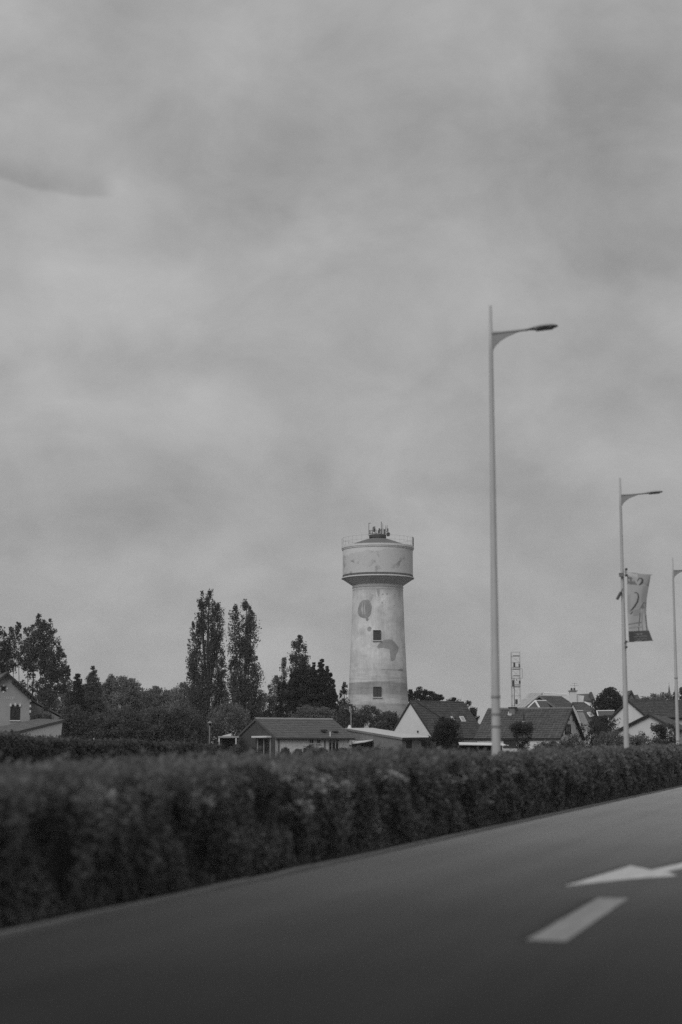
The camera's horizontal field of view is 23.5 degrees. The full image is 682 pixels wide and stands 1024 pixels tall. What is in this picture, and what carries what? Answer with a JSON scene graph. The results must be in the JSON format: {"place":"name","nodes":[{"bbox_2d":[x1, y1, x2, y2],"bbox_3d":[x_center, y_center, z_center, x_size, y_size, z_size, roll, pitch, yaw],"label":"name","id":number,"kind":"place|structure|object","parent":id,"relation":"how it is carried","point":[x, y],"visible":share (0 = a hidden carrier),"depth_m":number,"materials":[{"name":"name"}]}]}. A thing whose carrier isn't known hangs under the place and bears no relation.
{"place":"outdoors","nodes":[
{"label":"outdoors","id":0,"kind":"place"},
{"bbox_2d":[0,785,680,930],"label":"verge","id":1,"kind":"structure","parent":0,"point":[100,906],"depth_m":15.85,"materials":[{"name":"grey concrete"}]},
{"bbox_2d":[0,741,681,926],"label":"hedge","id":2,"kind":"object","parent":1,"relation":"on","point":[84,835],"visible":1,"depth_m":16.49,"materials":[{"name":"grey plant"}]},
{"bbox_2d":[489,305,557,756],"bbox_3d":[3.418,0.832,30.401,1.386,9.695,0.310,-2,-9,14],"label":"street lamp","id":3,"kind":"object","parent":1,"relation":"on","point":[496,338],"visible":0.85,"depth_m":30.58,"materials":[{"name":"metal"}]},
{"bbox_2d":[619,478,662,747],"bbox_3d":[9.141,3.663,49.493,1.386,9.581,0.310,-2,-9,14],"label":"street lamp","id":4,"kind":"object","parent":1,"relation":"on","point":[623,498],"visible":0.86,"depth_m":49.69,"materials":[{"name":"metal"}]},
{"bbox_2d":[624,568,653,647],"bbox_3d":[9.016,2.916,49.702,0.911,2.425,0.130,0,-8,0],"label":"banner","id":5,"kind":"object","parent":4,"relation":"hanging from","point":[637,593],"visible":1,"depth_m":49.71,"materials":[{"name":"fabric"}]},
{"bbox_2d":[672,557,681,743],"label":"street lamp","id":6,"kind":"object","parent":1,"relation":"on","point":[675,572],"visible":0.73,"depth_m":69.96,"materials":[{"name":"metal"}]},
{"bbox_2d":[0,787,681,1023],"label":"road","id":7,"kind":"structure","parent":0,"point":[441,932],"depth_m":10.59,"materials":[{"name":"grey asphalt"}]},
{"bbox_2d":[527,898,628,940],"bbox_3d":[1.835,3.059,12.387,0.268,0.001,3.300,-3,-9,17],"label":"lane marking","id":8,"kind":"object","parent":7,"relation":"on","point":[566,928],"visible":1,"depth_m":12.10,"materials":[{"name":"paint"}]},
{"bbox_2d":[566,863,681,885],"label":"road arrow","id":9,"kind":"object","parent":7,"relation":"on","point":[630,872],"visible":1,"depth_m":16.57,"materials":[{"name":"paint"}]},
{"bbox_2d":[0,0,681,743],"label":"sky","id":10,"kind":"structure","parent":0,"point":[255,255],"materials":[{"name":"grey"}]},
{"label":"ground","id":11,"kind":"structure","parent":0,"visible":0},
{"bbox_2d":[0,626,12,673],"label":"leafy tree","id":12,"kind":"object","parent":11,"relation":"on","point":[4,656],"visible":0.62,"depth_m":199.35,"materials":[{"name":"black plant"}]},
{"bbox_2d":[0,671,61,725],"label":"old gabled house","id":13,"kind":"structure","parent":11,"relation":"on","point":[18,703],"depth_m":163.49,"materials":[{"name":"paint"}]},
{"bbox_2d":[10,703,20,720],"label":"window","id":14,"kind":"structure","parent":13,"relation":"in","point":[14,711],"depth_m":163.27,"materials":[{"name":"grey glass"}]},
{"bbox_2d":[0,719,64,737],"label":"shed","id":15,"kind":"structure","parent":11,"relation":"on","point":[46,727],"depth_m":131.78,"materials":[{"name":"tile"}]},
{"bbox_2d":[6,613,71,710],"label":"airy tree","id":16,"kind":"object","parent":11,"relation":"on","point":[50,669],"visible":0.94,"depth_m":207.16,"materials":[{"name":"grey plant"}]},
{"bbox_2d":[29,705,53,719],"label":"bush","id":17,"kind":"object","parent":11,"relation":"on","point":[40,716],"visible":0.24,"depth_m":148.73,"materials":[{"name":"black plant"}]},
{"bbox_2d":[37,681,84,714],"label":"broad tree","id":18,"kind":"object","parent":11,"relation":"on","point":[60,706],"visible":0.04,"depth_m":252.59,"materials":[{"name":"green plant"}]},
{"bbox_2d":[59,704,90,739],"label":"garden shrub","id":19,"kind":"object","parent":11,"relation":"on","point":[71,721],"visible":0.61,"depth_m":148.19,"materials":[{"name":"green plant"}]},
{"bbox_2d":[60,673,92,734],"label":"spruce","id":20,"kind":"object","parent":11,"relation":"on","point":[78,697],"visible":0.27,"depth_m":184.72,"materials":[{"name":"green plant"}]},
{"bbox_2d":[80,665,108,722],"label":"spruce","id":21,"kind":"object","parent":11,"relation":"on","point":[94,697],"visible":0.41,"depth_m":202.37,"materials":[{"name":"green plant"}]},
{"bbox_2d":[83,712,115,740],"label":"garden shrub","id":22,"kind":"object","parent":11,"relation":"on","point":[96,729],"visible":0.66,"depth_m":149.02,"materials":[{"name":"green plant"}]},
{"bbox_2d":[0,729,225,765],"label":"hedge","id":23,"kind":"object","parent":11,"relation":"on","point":[14,745],"visible":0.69,"depth_m":53.35,"materials":[{"name":"black plant"}]},
{"bbox_2d":[99,674,146,737],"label":"broad tree","id":24,"kind":"object","parent":11,"relation":"on","point":[126,692],"visible":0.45,"depth_m":267.26,"materials":[{"name":"grey plant"}]},
{"bbox_2d":[101,706,152,739],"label":"garden shrub","id":25,"kind":"object","parent":11,"relation":"on","point":[131,726],"visible":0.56,"depth_m":149.95,"materials":[{"name":"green plant"}]},
{"bbox_2d":[135,706,180,741],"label":"garden shrub","id":26,"kind":"object","parent":11,"relation":"on","point":[153,718],"visible":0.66,"depth_m":150.88,"materials":[{"name":"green plant"}]},
{"bbox_2d":[138,686,177,739],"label":"broad tree","id":27,"kind":"object","parent":11,"relation":"on","point":[154,696],"visible":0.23,"depth_m":271.95,"materials":[{"name":"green plant"}]},
{"bbox_2d":[158,705,203,742],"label":"garden shrub","id":28,"kind":"object","parent":11,"relation":"on","point":[187,721],"visible":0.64,"depth_m":151.98,"materials":[{"name":"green plant"}]},
{"bbox_2d":[165,682,210,732],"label":"broad tree","id":29,"kind":"object","parent":11,"relation":"on","point":[178,699],"visible":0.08,"depth_m":262.63,"materials":[{"name":"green plant"}]},
{"bbox_2d":[185,588,228,744],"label":"poplar","id":30,"kind":"object","parent":11,"relation":"on","point":[214,689],"visible":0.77,"depth_m":199.12,"materials":[{"name":"grey plant"}]},
{"bbox_2d":[202,702,254,744],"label":"round bush","id":31,"kind":"object","parent":11,"relation":"on","point":[216,720],"visible":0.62,"depth_m":153.96,"materials":[{"name":"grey plant"}]},
{"bbox_2d":[218,733,239,755],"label":"carport","id":32,"kind":"object","parent":11,"relation":"on","point":[228,740],"visible":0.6,"depth_m":142.75,"materials":[{"name":"white paint"}]},
{"bbox_2d":[228,744,244,758],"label":"garden shrub","id":33,"kind":"object","parent":11,"relation":"on","point":[237,750],"visible":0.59,"depth_m":127.57,"materials":[{"name":"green plant"}]},
{"bbox_2d":[222,599,265,735],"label":"poplar","id":34,"kind":"object","parent":11,"relation":"on","point":[245,690],"visible":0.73,"depth_m":197.06,"materials":[{"name":"grey plant"}]},
{"bbox_2d":[246,747,260,753],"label":"garden shrub","id":35,"kind":"object","parent":11,"relation":"on","point":[254,749],"visible":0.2,"depth_m":128.53,"materials":[{"name":"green plant"}]},
{"bbox_2d":[256,684,278,717],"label":"young tree","id":36,"kind":"object","parent":11,"relation":"on","point":[270,706],"visible":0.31,"depth_m":203.24,"materials":[{"name":"black plant"}]},
{"bbox_2d":[270,657,287,715],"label":"poplar","id":37,"kind":"object","parent":11,"relation":"on","point":[276,680],"visible":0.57,"depth_m":238.87,"materials":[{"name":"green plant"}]},
{"bbox_2d":[279,747,290,755],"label":"garden shrub","id":38,"kind":"object","parent":11,"relation":"on","point":[286,750],"visible":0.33,"depth_m":120.51,"materials":[{"name":"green plant"}]},
{"bbox_2d":[237,717,354,757],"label":"bungalow","id":39,"kind":"object","parent":11,"relation":"on","point":[272,735],"visible":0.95,"depth_m":141.49,"materials":[{"name":"tile"}]},
{"bbox_2d":[257,738,270,757],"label":"patio door","id":40,"kind":"structure","parent":39,"relation":"in","point":[265,743],"depth_m":140.15,"materials":[{"name":"black glass"}]},
{"bbox_2d":[328,740,338,750],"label":"window","id":41,"kind":"structure","parent":39,"relation":"in","point":[333,744],"depth_m":141.54,"materials":[{"name":"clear glass"}]},
{"bbox_2d":[286,635,310,685],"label":"poplar","id":42,"kind":"object","parent":11,"relation":"on","point":[299,659],"visible":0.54,"depth_m":203.25,"materials":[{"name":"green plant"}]},
{"bbox_2d":[287,704,319,717],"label":"round bush","id":43,"kind":"object","parent":11,"relation":"on","point":[306,711],"visible":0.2,"depth_m":170.20,"materials":[{"name":"grey plant"}]},
{"bbox_2d":[273,659,340,718],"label":"broad tree","id":44,"kind":"object","parent":11,"relation":"on","point":[316,689],"visible":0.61,"depth_m":186.43,"materials":[{"name":"black plant"}]},
{"bbox_2d":[302,745,316,755],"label":"garden shrub","id":45,"kind":"object","parent":11,"relation":"on","point":[305,749],"visible":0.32,"depth_m":122.58,"materials":[{"name":"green plant"}]},
{"bbox_2d":[313,706,340,723],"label":"round bush","id":46,"kind":"object","parent":11,"relation":"on","point":[321,713],"visible":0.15,"depth_m":171.51,"materials":[{"name":"grey plant"}]},
{"bbox_2d":[0,785,681,939],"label":"kerb","id":47,"kind":"structure","parent":11,"relation":"on","point":[44,925],"depth_m":15.06,"materials":[{"name":"concrete"}]},
{"bbox_2d":[336,682,349,716],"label":"young tree","id":48,"kind":"object","parent":11,"relation":"on","point":[343,691],"visible":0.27,"depth_m":204.63,"materials":[{"name":"black plant"}]},
{"bbox_2d":[337,703,363,727],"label":"round bush","id":49,"kind":"object","parent":11,"relation":"on","point":[345,721],"visible":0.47,"depth_m":171.99,"materials":[{"name":"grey plant"}]},
{"bbox_2d":[351,746,365,753],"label":"garden shrub","id":50,"kind":"object","parent":11,"relation":"on","point":[357,747],"visible":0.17,"depth_m":125.43,"materials":[{"name":"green plant"}]},
{"bbox_2d":[350,705,390,729],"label":"round bush","id":51,"kind":"object","parent":11,"relation":"on","point":[370,718],"visible":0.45,"depth_m":172.78,"materials":[{"name":"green plant"}]},
{"bbox_2d":[341,522,413,729],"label":"water tower","id":52,"kind":"structure","parent":11,"relation":"on","point":[378,572],"depth_m":216.96,"materials":[{"name":"concrete"}]},
{"bbox_2d":[372,630,381,640],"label":"window","id":53,"kind":"structure","parent":52,"relation":"in","point":[376,633],"depth_m":216.19,"materials":[{"name":"grey glass"}]},
{"bbox_2d":[372,687,381,697],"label":"window","id":54,"kind":"structure","parent":52,"relation":"in","point":[376,690],"depth_m":214.77,"materials":[{"name":"grey glass"}]},
{"bbox_2d":[344,725,429,752],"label":"annex","id":55,"kind":"object","parent":11,"relation":"on","point":[370,738],"visible":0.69,"depth_m":137.22,"materials":[{"name":"brick"}]},
{"bbox_2d":[405,740,412,749],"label":"door","id":56,"kind":"structure","parent":55,"relation":"in","point":[408,742],"depth_m":131.29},
{"bbox_2d":[421,740,426,749],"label":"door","id":57,"kind":"structure","parent":55,"relation":"in","point":[422,741],"depth_m":132.74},
{"bbox_2d":[376,710,399,730],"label":"round bush","id":58,"kind":"object","parent":11,"relation":"on","point":[394,719],"visible":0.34,"depth_m":174.14,"materials":[{"name":"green plant"}]},
{"bbox_2d":[408,686,444,701],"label":"cedar","id":59,"kind":"object","parent":11,"relation":"on","point":[418,694],"visible":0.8,"depth_m":233.18,"materials":[{"name":"black plant"}]},
{"bbox_2d":[425,742,445,750],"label":"bush","id":60,"kind":"object","parent":11,"relation":"on","point":[434,746],"visible":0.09,"depth_m":98.98,"materials":[{"name":"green plant"}]},
{"bbox_2d":[392,700,479,746],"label":"white gabled house","id":61,"kind":"structure","parent":11,"relation":"on","point":[418,717],"depth_m":152.00,"materials":[{"name":"clay tile"},{"name":"white plaster"},{"name":"glass"}]},
{"bbox_2d":[424,716,463,749],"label":"round shrub","id":62,"kind":"object","parent":11,"relation":"on","point":[445,735],"visible":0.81,"depth_m":110.48,"materials":[{"name":"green plant"}]},
{"bbox_2d":[465,700,479,724],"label":"dark tree","id":63,"kind":"object","parent":11,"relation":"on","point":[473,711],"visible":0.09,"depth_m":188.52,"materials":[{"name":"black plant"}]},
{"bbox_2d":[459,742,508,751],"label":"garden canopy","id":64,"kind":"object","parent":11,"relation":"on","point":[471,745],"visible":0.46,"depth_m":106.30,"materials":[{"name":"white paint"}]},
{"bbox_2d":[511,652,522,706],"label":"lattice mast","id":65,"kind":"object","parent":11,"relation":"on","point":[515,700],"visible":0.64,"depth_m":203.70,"materials":[{"name":"metal"}]},
{"bbox_2d":[509,720,535,750],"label":"topiary shrub","id":66,"kind":"object","parent":11,"relation":"on","point":[517,728],"visible":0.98,"depth_m":107.75,"materials":[{"name":"black plant"}]},
{"bbox_2d":[515,693,542,707],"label":"pale roofed house","id":67,"kind":"structure","parent":11,"relation":"on","point":[527,699],"depth_m":197.30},
{"bbox_2d":[474,707,584,751],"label":"tiled cottage","id":68,"kind":"structure","parent":11,"relation":"on","point":[554,723],"depth_m":121.57,"materials":[{"name":"grey tile"}]},
{"bbox_2d":[502,740,515,746],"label":"window","id":69,"kind":"structure","parent":68,"relation":"in","point":[511,743],"depth_m":120.18,"materials":[{"name":"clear glass"}]},
{"bbox_2d":[565,724,571,733],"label":"window","id":70,"kind":"structure","parent":68,"relation":"in","point":[567,730],"depth_m":121.24,"materials":[{"name":"grey"}]},
{"bbox_2d":[528,700,549,706],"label":"hipped outbuilding","id":71,"kind":"structure","parent":11,"relation":"on","point":[539,703],"depth_m":173.34,"materials":[{"name":"stone"}]},
{"bbox_2d":[530,739,560,748],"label":"bush","id":72,"kind":"object","parent":11,"relation":"on","point":[551,743],"visible":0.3,"depth_m":92.92,"materials":[{"name":"grey plant"}]},
{"bbox_2d":[524,695,571,707],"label":"dark roofed house","id":73,"kind":"structure","parent":11,"relation":"on","point":[556,701],"depth_m":183.38,"materials":[{"name":"tile"}]},
{"bbox_2d":[546,733,591,748],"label":"bush","id":74,"kind":"object","parent":11,"relation":"on","point":[568,742],"visible":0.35,"depth_m":94.91,"materials":[{"name":"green plant"}]},
{"bbox_2d":[544,683,596,706],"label":"chimney house","id":75,"kind":"structure","parent":11,"relation":"on","point":[574,696],"depth_m":195.56,"materials":[{"name":"grey metal"}]},
{"bbox_2d":[571,702,595,746],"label":"slate house","id":76,"kind":"structure","parent":11,"relation":"on","point":[586,708],"depth_m":178.61,"materials":[{"name":"grey tile"}]},
{"bbox_2d":[577,710,589,730],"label":"lean to wall","id":77,"kind":"structure","parent":11,"relation":"on","point":[583,719],"depth_m":138.91,"materials":[{"name":"paint"}]},
{"bbox_2d":[579,715,620,746],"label":"bush","id":78,"kind":"object","parent":11,"relation":"on","point":[595,728],"visible":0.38,"depth_m":126.61,"materials":[{"name":"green plant"}]},
{"bbox_2d":[595,710,614,742],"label":"flat roofed house","id":79,"kind":"structure","parent":11,"relation":"on","point":[601,713],"depth_m":159.58,"materials":[{"name":"stone"}]},
{"bbox_2d":[590,686,622,721],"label":"dense tree","id":80,"kind":"object","parent":11,"relation":"on","point":[613,700],"visible":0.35,"depth_m":174.36,"materials":[{"name":"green plant"}]},
{"bbox_2d":[592,728,632,746],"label":"bush","id":81,"kind":"object","parent":11,"relation":"on","point":[615,737],"visible":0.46,"depth_m":98.92,"materials":[{"name":"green plant"}]},
{"bbox_2d":[622,690,639,698],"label":"distant house","id":82,"kind":"structure","parent":11,"relation":"on","point":[631,695],"depth_m":298.24,"materials":[{"name":"stone"}]},
{"bbox_2d":[629,731,656,745],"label":"bush","id":83,"kind":"object","parent":11,"relation":"on","point":[636,739],"visible":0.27,"depth_m":92.92,"materials":[{"name":"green plant"}]},
{"bbox_2d":[605,713,681,743],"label":"white house","id":84,"kind":"structure","parent":11,"relation":"on","point":[641,724],"depth_m":117.44,"materials":[{"name":"paint"}]},
{"bbox_2d":[609,699,681,730],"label":"tile roofed house","id":85,"kind":"structure","parent":11,"relation":"on","point":[638,708],"depth_m":151.23,"materials":[{"name":"tile"}]},
{"bbox_2d":[644,693,662,699],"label":"skyline tree","id":86,"kind":"object","parent":11,"relation":"on","point":[653,695],"visible":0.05,"depth_m":327.53,"materials":[{"name":"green plant"}]},
{"bbox_2d":[656,692,674,699],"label":"skyline tree","id":87,"kind":"object","parent":11,"relation":"on","point":[665,696],"visible":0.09,"depth_m":327.68,"materials":[{"name":"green plant"}]},
{"bbox_2d":[650,722,681,744],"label":"bush","id":88,"kind":"object","parent":11,"relation":"on","point":[660,730],"visible":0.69,"depth_m":91.05,"materials":[{"name":"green plant"}]},
{"bbox_2d":[671,687,681,699],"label":"skyline tree","id":89,"kind":"object","parent":11,"relation":"on","point":[680,691],"visible":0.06,"depth_m":327.94,"materials":[{"name":"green plant"}]}
]}

